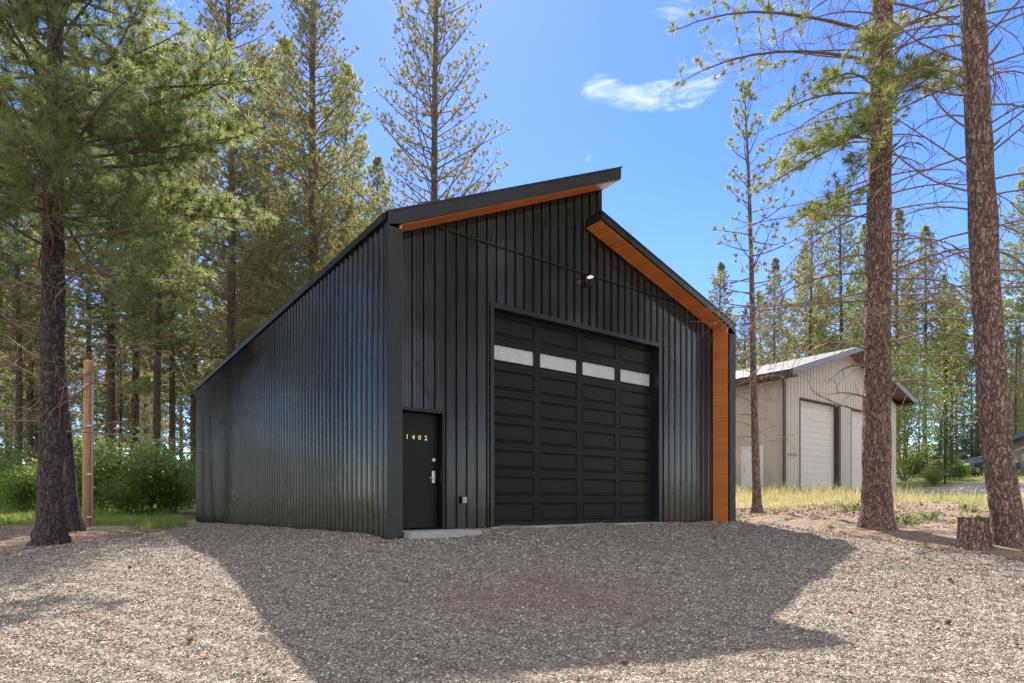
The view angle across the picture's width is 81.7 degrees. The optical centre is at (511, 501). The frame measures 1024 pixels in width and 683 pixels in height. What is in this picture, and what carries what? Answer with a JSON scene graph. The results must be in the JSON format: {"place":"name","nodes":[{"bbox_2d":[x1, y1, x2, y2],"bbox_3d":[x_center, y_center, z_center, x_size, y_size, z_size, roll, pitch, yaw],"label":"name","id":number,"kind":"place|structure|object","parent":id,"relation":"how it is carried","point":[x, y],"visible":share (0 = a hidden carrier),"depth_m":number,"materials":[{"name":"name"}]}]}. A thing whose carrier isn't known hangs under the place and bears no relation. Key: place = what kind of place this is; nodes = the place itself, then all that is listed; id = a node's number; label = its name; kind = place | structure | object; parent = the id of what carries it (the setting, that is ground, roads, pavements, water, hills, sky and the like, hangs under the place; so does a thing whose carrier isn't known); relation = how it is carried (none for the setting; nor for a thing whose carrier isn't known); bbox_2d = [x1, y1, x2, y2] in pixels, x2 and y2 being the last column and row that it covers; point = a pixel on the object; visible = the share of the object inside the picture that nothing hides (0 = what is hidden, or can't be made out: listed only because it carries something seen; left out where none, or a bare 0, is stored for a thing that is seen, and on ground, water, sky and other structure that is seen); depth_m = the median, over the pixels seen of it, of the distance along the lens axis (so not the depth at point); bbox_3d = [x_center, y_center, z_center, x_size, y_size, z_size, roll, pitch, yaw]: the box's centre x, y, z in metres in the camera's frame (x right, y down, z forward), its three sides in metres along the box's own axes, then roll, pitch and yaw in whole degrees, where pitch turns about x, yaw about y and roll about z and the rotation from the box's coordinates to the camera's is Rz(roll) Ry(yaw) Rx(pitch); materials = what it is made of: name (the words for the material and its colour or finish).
{"place":"outdoors","nodes":[
{"label":"outdoors","id":0,"kind":"place"},
{"bbox_2d":[0,503,190,527],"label":"green grass","id":1,"kind":"structure","parent":0,"point":[162,520],"depth_m":20.86,"materials":[{"name":"green plant"}]},
{"bbox_2d":[0,519,1023,682],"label":"gravel driveway","id":2,"kind":"structure","parent":0,"point":[194,523],"depth_m":6.64,"materials":[{"name":"grey gravel"}]},
{"bbox_2d":[0,456,1023,596],"bbox_3d":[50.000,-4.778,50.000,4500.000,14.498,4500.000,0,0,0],"label":"ground","id":3,"kind":"structure","parent":0,"point":[947,535],"depth_m":14.80,"materials":[{"name":"soil"}]},
{"bbox_2d":[0,307,24,424],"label":"pine tree","id":4,"kind":"object","parent":3,"relation":"on","point":[5,423],"visible":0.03,"depth_m":69.64,"materials":[{"name":"green plant"}]},
{"bbox_2d":[0,313,25,461],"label":"pine tree","id":5,"kind":"object","parent":3,"relation":"on","point":[10,426],"visible":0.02,"depth_m":73.72,"materials":[{"name":"green plant"}]},
{"bbox_2d":[0,364,33,465],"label":"fir tree","id":6,"kind":"object","parent":3,"relation":"on","point":[24,449],"visible":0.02,"depth_m":70.20,"materials":[{"name":"green plant"}]},
{"bbox_2d":[0,419,37,507],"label":"shrub","id":7,"kind":"object","parent":3,"relation":"on","point":[16,457],"visible":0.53,"depth_m":27.41,"materials":[{"name":"green plant"}]},
{"bbox_2d":[0,272,39,461],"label":"pine tree","id":8,"kind":"object","parent":3,"relation":"on","point":[9,412],"visible":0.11,"depth_m":64.16,"materials":[{"name":"green plant"}]},
{"bbox_2d":[0,227,39,452],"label":"pine tree","id":9,"kind":"object","parent":3,"relation":"on","point":[10,372],"visible":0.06,"depth_m":61.76,"materials":[{"name":"green plant"}]},
{"bbox_2d":[0,229,73,466],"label":"pine tree","id":10,"kind":"object","parent":3,"relation":"on","point":[36,440],"visible":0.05,"depth_m":64.32,"materials":[{"name":"green plant"}]},
{"bbox_2d":[0,154,81,467],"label":"pine tree","id":11,"kind":"object","parent":3,"relation":"on","point":[15,273],"visible":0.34,"depth_m":35.85,"materials":[{"name":"green plant"}]},
{"bbox_2d":[0,448,81,513],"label":"shrub","id":12,"kind":"object","parent":3,"relation":"on","point":[24,490],"visible":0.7,"depth_m":24.45,"materials":[{"name":"green plant"}]},
{"bbox_2d":[3,302,98,460],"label":"pine tree","id":13,"kind":"object","parent":3,"relation":"on","point":[75,415],"visible":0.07,"depth_m":64.66,"materials":[{"name":"green plant"}]},
{"bbox_2d":[0,87,106,496],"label":"pine tree","id":14,"kind":"object","parent":3,"relation":"on","point":[28,393],"visible":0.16,"depth_m":49.76,"materials":[{"name":"green plant"}]},
{"bbox_2d":[0,0,159,531],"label":"pine tree","id":15,"kind":"object","parent":3,"relation":"on","point":[75,521],"visible":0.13,"depth_m":14.97,"materials":[{"name":"green plant"}]},
{"bbox_2d":[73,359,93,525],"bbox_3d":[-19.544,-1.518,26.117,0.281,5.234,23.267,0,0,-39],"label":"utility pole","id":16,"kind":"object","parent":3,"relation":"on","point":[88,481],"visible":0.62,"depth_m":17.16,"materials":[{"name":"brown wood"}]},
{"bbox_2d":[25,79,143,443],"bbox_3d":[-35.941,-17.618,50.488,9.088,36.492,8.756,0,0,27],"label":"pine tree","id":17,"kind":"object","parent":3,"relation":"on","point":[79,397],"visible":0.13,"depth_m":49.48,"materials":[{"name":"green plant"}]},
{"bbox_2d":[68,327,105,457],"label":"pine tree","id":18,"kind":"object","parent":3,"relation":"on","point":[75,423],"visible":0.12,"depth_m":72.46,"materials":[{"name":"green plant"}]},
{"bbox_2d":[0,523,190,550],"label":"bark litter","id":19,"kind":"object","parent":3,"relation":"on","point":[92,529],"visible":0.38,"depth_m":14.29,"materials":[{"name":"wood"}]},
{"bbox_2d":[25,45,167,500],"bbox_3d":[-32.361,-18.227,47.938,10.477,37.566,10.518,0,0,25],"label":"pine tree","id":20,"kind":"object","parent":3,"relation":"on","point":[111,400],"visible":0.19,"depth_m":47.54,"materials":[{"name":"green plant"}]},
{"bbox_2d":[24,420,170,512],"bbox_3d":[-18.548,-1.710,26.387,5.318,4.954,6.347,0,0,-12],"label":"shrub","id":21,"kind":"object","parent":3,"relation":"on","point":[99,465],"visible":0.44,"depth_m":26.02,"materials":[{"name":"green plant"}]},
{"bbox_2d":[79,299,125,437],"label":"pine tree","id":22,"kind":"object","parent":3,"relation":"on","point":[105,353],"visible":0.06,"depth_m":75.34,"materials":[{"name":"green plant"}]},
{"bbox_2d":[94,330,151,477],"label":"tree","id":23,"kind":"object","parent":3,"relation":"on","point":[119,416],"visible":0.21,"depth_m":51.62,"materials":[{"name":"green plant"}]},
{"bbox_2d":[71,81,189,466],"bbox_3d":[-31.358,-18.521,50.315,10.573,38.171,11.150,0,0,-45],"label":"pine tree","id":24,"kind":"object","parent":3,"relation":"on","point":[135,411],"visible":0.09,"depth_m":49.80,"materials":[{"name":"green plant"}]},
{"bbox_2d":[94,469,167,514],"bbox_3d":[-16.849,-0.493,25.698,2.544,2.369,3.036,0,0,-1],"label":"shrub","id":25,"kind":"object","parent":3,"relation":"on","point":[126,491],"visible":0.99,"depth_m":25.52,"materials":[{"name":"green plant"}]},
{"bbox_2d":[94,313,168,452],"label":"pine tree","id":26,"kind":"object","parent":3,"relation":"on","point":[148,412],"visible":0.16,"depth_m":60.11,"materials":[{"name":"green plant"}]},
{"bbox_2d":[94,265,186,455],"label":"pine tree","id":27,"kind":"object","parent":3,"relation":"on","point":[162,411],"visible":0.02,"depth_m":68.54,"materials":[{"name":"green plant"}]},
{"bbox_2d":[0,0,283,546],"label":"pine tree","id":28,"kind":"object","parent":3,"relation":"on","point":[55,138],"visible":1,"depth_m":11.78,"materials":[{"name":"green plant"}]},
{"bbox_2d":[124,354,168,449],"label":"pine tree","id":29,"kind":"object","parent":3,"relation":"on","point":[149,433],"visible":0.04,"depth_m":95.61,"materials":[{"name":"green plant"}]},
{"bbox_2d":[99,425,195,511],"bbox_3d":[-16.275,-1.419,27.183,5.519,4.308,4.625,0,0,37],"label":"shrub","id":30,"kind":"object","parent":3,"relation":"on","point":[162,469],"visible":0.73,"depth_m":26.68,"materials":[{"name":"green plant"}]},
{"bbox_2d":[85,75,221,500],"bbox_3d":[-24.229,-14.340,40.206,7.627,29.876,8.010,0,0,37],"label":"pine tree","id":31,"kind":"object","parent":3,"relation":"on","point":[157,327],"visible":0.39,"depth_m":39.65,"materials":[{"name":"green plant"}]},
{"bbox_2d":[99,43,224,484],"bbox_3d":[-25.742,-16.586,44.017,8.172,34.634,8.482,0,0,44],"label":"pine tree","id":32,"kind":"object","parent":3,"relation":"on","point":[172,398],"visible":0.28,"depth_m":43.71,"materials":[{"name":"green plant"}]},
{"bbox_2d":[143,472,195,512],"bbox_3d":[-15.766,-0.545,27.726,2.544,2.369,3.036,0,0,-23],"label":"shrub","id":33,"kind":"object","parent":3,"relation":"on","point":[180,499],"visible":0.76,"depth_m":27.49,"materials":[{"name":"green plant"}]},
{"bbox_2d":[106,74,238,499],"bbox_3d":[-27.092,-18.003,49.630,11.524,37.191,9.982,0,0,-13],"label":"pine tree","id":34,"kind":"object","parent":3,"relation":"on","point":[192,417],"visible":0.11,"depth_m":49.73,"materials":[{"name":"green plant"}]},
{"bbox_2d":[148,291,200,463],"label":"pine tree","id":35,"kind":"object","parent":3,"relation":"on","point":[179,395],"visible":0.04,"depth_m":89.61,"materials":[{"name":"green plant"}]},
{"bbox_2d":[155,453,195,507],"bbox_3d":[-17.865,-1.330,32.541,3.931,3.662,4.692,0,0,-9],"label":"shrub","id":36,"kind":"object","parent":3,"relation":"on","point":[193,465],"visible":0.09,"depth_m":32.26,"materials":[{"name":"green plant"}]},
{"bbox_2d":[161,355,189,459],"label":"pine tree","id":37,"kind":"object","parent":3,"relation":"on","point":[162,432],"visible":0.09,"depth_m":90.06,"materials":[{"name":"green plant"}]},
{"bbox_2d":[166,308,209,446],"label":"pine tree","id":38,"kind":"object","parent":3,"relation":"on","point":[186,409],"visible":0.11,"depth_m":85.00,"materials":[{"name":"green plant"}]},
{"bbox_2d":[188,300,225,414],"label":"pine tree","id":39,"kind":"object","parent":3,"relation":"on","point":[212,305],"visible":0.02,"depth_m":80.99,"materials":[{"name":"green plant"}]},
{"bbox_2d":[156,0,308,372],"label":"pine tree","id":40,"kind":"object","parent":3,"relation":"on","point":[233,247],"visible":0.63,"depth_m":31.51,"materials":[{"name":"green plant"}]},
{"bbox_2d":[218,252,258,360],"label":"pine tree","id":41,"kind":"object","parent":3,"relation":"on","point":[244,316],"visible":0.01,"depth_m":49.38,"materials":[{"name":"green plant"}]},
{"bbox_2d":[196,57,308,368],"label":"pine tree","id":42,"kind":"object","parent":3,"relation":"on","point":[276,114],"visible":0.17,"depth_m":37.67,"materials":[{"name":"green plant"}]},
{"bbox_2d":[203,34,340,320],"bbox_3d":[-16.797,-16.418,41.861,9.163,33.956,9.663,0,0,-28],"label":"pine tree","id":43,"kind":"object","parent":3,"relation":"on","point":[296,190],"visible":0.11,"depth_m":41.62,"materials":[{"name":"green plant"}]},
{"bbox_2d":[235,0,386,318],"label":"pine tree","id":44,"kind":"object","parent":3,"relation":"on","point":[316,204],"visible":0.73,"depth_m":32.13,"materials":[{"name":"green plant"}]},
{"bbox_2d":[286,146,337,284],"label":"pine tree","id":45,"kind":"object","parent":3,"relation":"on","point":[319,211],"depth_m":51.27,"materials":[{"name":"green plant"}]},
{"bbox_2d":[284,61,392,286],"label":"pine tree","id":46,"kind":"object","parent":3,"relation":"on","point":[357,177],"visible":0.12,"depth_m":47.13,"materials":[{"name":"green plant"}]},
{"bbox_2d":[323,192,364,263],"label":"pine tree","id":47,"kind":"object","parent":3,"relation":"on","point":[349,214],"visible":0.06,"depth_m":36.80,"materials":[{"name":"green plant"}]},
{"bbox_2d":[355,155,398,230],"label":"pine tree","id":48,"kind":"object","parent":3,"relation":"on","point":[376,161],"visible":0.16,"depth_m":42.67,"materials":[{"name":"green plant"}]},
{"bbox_2d":[341,0,511,215],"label":"pine tree","id":49,"kind":"object","parent":3,"relation":"on","point":[433,168],"visible":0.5,"depth_m":32.30,"materials":[{"name":"green plant"}]},
{"bbox_2d":[194,166,736,539],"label":"black garage","id":50,"kind":"structure","parent":3,"relation":"on","point":[543,354],"depth_m":12.52,"materials":[{"name":"metal"}]},
{"bbox_2d":[403,412,436,527],"bbox_3d":[-1.696,-0.567,10.688,0.809,2.074,0.111,0,0,-37],"label":"entry door","id":51,"kind":"structure","parent":50,"relation":"in","point":[419,430],"depth_m":10.72,"materials":[{"name":"black paint"}]},
{"bbox_2d":[494,312,651,526],"bbox_3d":[1.483,-1.645,13.146,4.893,4.270,0.074,0,0,-37],"label":"overhead door","id":52,"kind":"structure","parent":50,"relation":"in","point":[573,409],"depth_m":12.94,"materials":[{"name":"metal"}]},
{"bbox_2d":[708,261,748,369],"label":"pine tree","id":53,"kind":"object","parent":3,"relation":"on","point":[720,265],"visible":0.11,"depth_m":43.75,"materials":[{"name":"green plant"}]},
{"bbox_2d":[736,308,757,370],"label":"fir tree","id":54,"kind":"object","parent":3,"relation":"on","point":[745,347],"visible":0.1,"depth_m":74.54,"materials":[{"name":"green plant"}]},
{"bbox_2d":[738,290,775,368],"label":"pine tree","id":55,"kind":"object","parent":3,"relation":"on","point":[756,303],"visible":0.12,"depth_m":78.65,"materials":[{"name":"green plant"}]},
{"bbox_2d":[707,75,811,512],"bbox_3d":[7.315,-6.016,17.482,2.857,13.646,2.760,0,0,0],"label":"pine tree","id":56,"kind":"object","parent":3,"relation":"on","point":[756,506],"visible":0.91,"depth_m":17.57,"materials":[{"name":"green plant"}]},
{"bbox_2d":[747,257,798,365],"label":"pine tree","id":57,"kind":"object","parent":3,"relation":"on","point":[775,266],"visible":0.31,"depth_m":43.73,"materials":[{"name":"green plant"}]},
{"bbox_2d":[764,311,791,362],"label":"pine tree","id":58,"kind":"object","parent":3,"relation":"on","point":[778,337],"visible":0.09,"depth_m":68.12,"materials":[{"name":"green plant"}]},
{"bbox_2d":[736,323,837,368],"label":"broadleaf tree","id":59,"kind":"object","parent":3,"relation":"on","point":[768,353],"visible":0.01,"depth_m":51.51,"materials":[{"name":"green plant"}]},
{"bbox_2d":[772,246,832,359],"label":"pine tree","id":60,"kind":"object","parent":3,"relation":"on","point":[802,258],"visible":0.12,"depth_m":68.76,"materials":[{"name":"green plant"}]},
{"bbox_2d":[770,199,844,363],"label":"pine tree","id":61,"kind":"object","parent":3,"relation":"on","point":[825,348],"visible":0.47,"depth_m":45.56,"materials":[{"name":"green plant"}]},
{"bbox_2d":[801,277,846,355],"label":"pine tree","id":62,"kind":"object","parent":3,"relation":"on","point":[816,286],"visible":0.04,"depth_m":59.58,"materials":[{"name":"green plant"}]},
{"bbox_2d":[736,345,914,489],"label":"tan garage","id":63,"kind":"structure","parent":3,"relation":"on","point":[830,449],"depth_m":28.84,"materials":[{"name":"metal"}]},
{"bbox_2d":[743,447,761,488],"bbox_3d":[11.462,-1.550,28.238,0.110,2.100,1.000,0,0,-37],"label":"entry door","id":64,"kind":"structure","parent":63,"relation":"in","point":[747,467],"depth_m":28.39,"materials":[{"name":"white paint"}]},
{"bbox_2d":[801,400,833,489],"bbox_3d":[14.929,-2.690,29.179,3.780,4.380,0.065,0,0,-37],"label":"overhead door","id":65,"kind":"structure","parent":63,"relation":"in","point":[817,435],"depth_m":29.27,"materials":[{"name":"white metal"}]},
{"bbox_2d":[852,410,861,489],"bbox_3d":[19.117,-2.690,32.296,3.800,4.380,0.065,0,0,-37],"label":"overhead door","id":66,"kind":"structure","parent":63,"relation":"in","point":[856,416],"depth_m":31.83,"materials":[{"name":"white metal"}]},
{"bbox_2d":[664,0,1023,530],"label":"pine tree","id":67,"kind":"object","parent":3,"relation":"on","point":[876,510],"visible":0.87,"depth_m":12.41,"materials":[{"name":"green plant"}]},
{"bbox_2d":[829,497,859,511],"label":"weed","id":68,"kind":"object","parent":3,"relation":"on","point":[856,507],"visible":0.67,"depth_m":16.08,"materials":[{"name":"green plant"}]},
{"bbox_2d":[835,286,853,348],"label":"pine tree","id":69,"kind":"object","parent":3,"relation":"on","point":[845,309],"visible":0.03,"depth_m":90.03,"materials":[{"name":"green plant"}]},
{"bbox_2d":[797,187,894,357],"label":"pine tree","id":70,"kind":"object","parent":3,"relation":"on","point":[842,313],"visible":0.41,"depth_m":46.54,"materials":[{"name":"green plant"}]},
{"bbox_2d":[834,223,899,349],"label":"pine tree","id":71,"kind":"object","parent":3,"relation":"on","point":[861,249],"visible":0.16,"depth_m":65.38,"materials":[{"name":"green plant"}]},
{"bbox_2d":[722,500,1023,560],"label":"soil clods","id":72,"kind":"object","parent":3,"relation":"on","point":[943,548],"visible":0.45,"depth_m":13.97,"materials":[{"name":"brown soil"}]},
{"bbox_2d":[736,497,1018,551],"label":"sparse grass","id":73,"kind":"structure","parent":3,"relation":"on","point":[945,502],"depth_m":15.67,"materials":[{"name":"green plant"}]},
{"bbox_2d":[736,478,1023,510],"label":"dry grass","id":74,"kind":"structure","parent":3,"relation":"on","point":[820,494],"depth_m":20.34,"materials":[{"name":"yellow plant"}]},
{"bbox_2d":[823,304,977,480],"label":"broadleaf tree","id":75,"kind":"object","parent":3,"relation":"on","point":[911,430],"visible":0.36,"depth_m":41.64,"materials":[{"name":"green plant"}]},
{"bbox_2d":[863,208,945,466],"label":"pine tree","id":76,"kind":"object","parent":3,"relation":"on","point":[899,227],"visible":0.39,"depth_m":55.14,"materials":[{"name":"green plant"}]},
{"bbox_2d":[893,282,927,445],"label":"pine tree","id":77,"kind":"object","parent":3,"relation":"on","point":[904,353],"visible":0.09,"depth_m":76.31,"materials":[{"name":"green plant"}]},
{"bbox_2d":[798,0,1023,547],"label":"pine tree","id":78,"kind":"object","parent":3,"relation":"on","point":[1002,486],"visible":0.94,"depth_m":10.18,"materials":[{"name":"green plant"}]},
{"bbox_2d":[894,505,934,523],"bbox_3d":[9.054,0.384,13.548,0.919,0.632,0.813,0,0,0],"label":"weed","id":79,"kind":"object","parent":3,"relation":"on","point":[903,520],"visible":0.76,"depth_m":13.37,"materials":[{"name":"green plant"}]},
{"bbox_2d":[896,438,950,475],"bbox_3d":[31.458,-3.632,45.761,4.393,3.628,3.543,0,0,34],"label":"shrub","id":80,"kind":"object","parent":3,"relation":"on","point":[917,468],"visible":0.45,"depth_m":45.37,"materials":[{"name":"green plant"}]},
{"bbox_2d":[826,457,1023,505],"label":"meadow grass","id":81,"kind":"structure","parent":3,"relation":"on","point":[972,479],"depth_m":38.97,"materials":[{"name":"green plant"}]},
{"bbox_2d":[907,504,943,519],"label":"weed","id":82,"kind":"object","parent":3,"relation":"on","point":[931,516],"visible":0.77,"depth_m":13.98,"materials":[{"name":"green plant"}]},
{"bbox_2d":[891,224,966,465],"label":"pine tree","id":83,"kind":"object","parent":3,"relation":"on","point":[925,229],"visible":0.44,"depth_m":57.30,"materials":[{"name":"green plant"}]},
{"bbox_2d":[918,466,951,485],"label":"shrub","id":84,"kind":"object","parent":3,"relation":"on","point":[935,478],"visible":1,"depth_m":37.84,"materials":[{"name":"green plant"}]},
{"bbox_2d":[919,323,963,456],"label":"pine tree","id":85,"kind":"object","parent":3,"relation":"on","point":[939,397],"visible":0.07,"depth_m":74.54,"materials":[{"name":"green plant"}]},
{"bbox_2d":[917,274,973,463],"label":"pine tree","id":86,"kind":"object","parent":3,"relation":"on","point":[957,366],"visible":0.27,"depth_m":62.46,"materials":[{"name":"green plant"}]},
{"bbox_2d":[929,405,963,483],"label":"fir tree","id":87,"kind":"object","parent":3,"relation":"on","point":[945,466],"visible":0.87,"depth_m":38.92,"materials":[{"name":"green plant"}]},
{"bbox_2d":[929,285,972,441],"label":"pine tree","id":88,"kind":"object","parent":3,"relation":"on","point":[959,341],"visible":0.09,"depth_m":73.00,"materials":[{"name":"green plant"}]},
{"bbox_2d":[927,324,980,459],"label":"fir tree","id":89,"kind":"object","parent":3,"relation":"on","point":[951,417],"visible":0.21,"depth_m":64.69,"materials":[{"name":"green plant"}]},
{"bbox_2d":[942,455,976,478],"bbox_3d":[31.054,-2.421,41.249,1.993,2.041,2.471,0,0,7],"label":"shrub","id":90,"kind":"object","parent":3,"relation":"on","point":[964,472],"visible":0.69,"depth_m":40.86,"materials":[{"name":"green plant"}]},
{"bbox_2d":[948,317,974,455],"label":"pine tree","id":91,"kind":"object","parent":3,"relation":"on","point":[969,348],"visible":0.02,"depth_m":88.72,"materials":[{"name":"green plant"}]},
{"bbox_2d":[949,358,981,473],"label":"fir tree","id":92,"kind":"object","parent":3,"relation":"on","point":[972,432],"visible":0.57,"depth_m":46.98,"materials":[{"name":"green plant"}]},
{"bbox_2d":[955,497,987,512],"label":"weed","id":93,"kind":"object","parent":3,"relation":"on","point":[972,509],"visible":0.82,"depth_m":15.22,"materials":[{"name":"green plant"}]},
{"bbox_2d":[955,516,992,550],"bbox_3d":[8.006,0.610,10.281,0.539,0.737,0.565,0,0,27],"label":"tree stump","id":94,"kind":"object","parent":3,"relation":"on","point":[973,533],"visible":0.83,"depth_m":10.11,"materials":[{"name":"brown plant"}]},
{"bbox_2d":[943,247,1017,456],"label":"pine tree","id":95,"kind":"object","parent":3,"relation":"on","point":[961,332],"visible":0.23,"depth_m":58.60,"materials":[{"name":"green plant"}]},
{"bbox_2d":[955,456,1020,474],"bbox_3d":[35.861,-2.772,44.998,4.625,1.468,1.790,0,0,-8],"label":"parked car","id":96,"kind":"object","parent":3,"relation":"on","point":[977,463],"visible":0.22,"depth_m":44.06,"materials":[{"name":"teal paint"}]},
{"bbox_2d":[963,431,1023,474],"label":"pale shed","id":97,"kind":"structure","parent":3,"relation":"on","point":[1018,440],"depth_m":45.68,"materials":[{"name":"metal"}]},
{"bbox_2d":[973,369,1023,433],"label":"broadleaf tree","id":98,"kind":"object","parent":3,"relation":"on","point":[1014,404],"visible":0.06,"depth_m":65.30,"materials":[{"name":"green plant"}]},
{"bbox_2d":[999,159,1023,428],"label":"pine tree","id":99,"kind":"object","parent":3,"relation":"on","point":[1007,303],"visible":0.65,"depth_m":52.89,"materials":[{"name":"green plant"}]},
{"bbox_2d":[1006,303,1023,430],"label":"pine tree","id":100,"kind":"object","parent":3,"relation":"on","point":[1020,323],"visible":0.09,"depth_m":78.86,"materials":[{"name":"green plant"}]},
{"bbox_2d":[1007,326,1023,434],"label":"pine tree","id":101,"kind":"object","parent":3,"relation":"on","point":[1016,381],"visible":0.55,"depth_m":55.80,"materials":[{"name":"green plant"}]},
{"bbox_2d":[0,0,1023,476],"label":"sky","id":102,"kind":"structure","parent":0,"point":[579,86],"materials":[{"name":"blue"}]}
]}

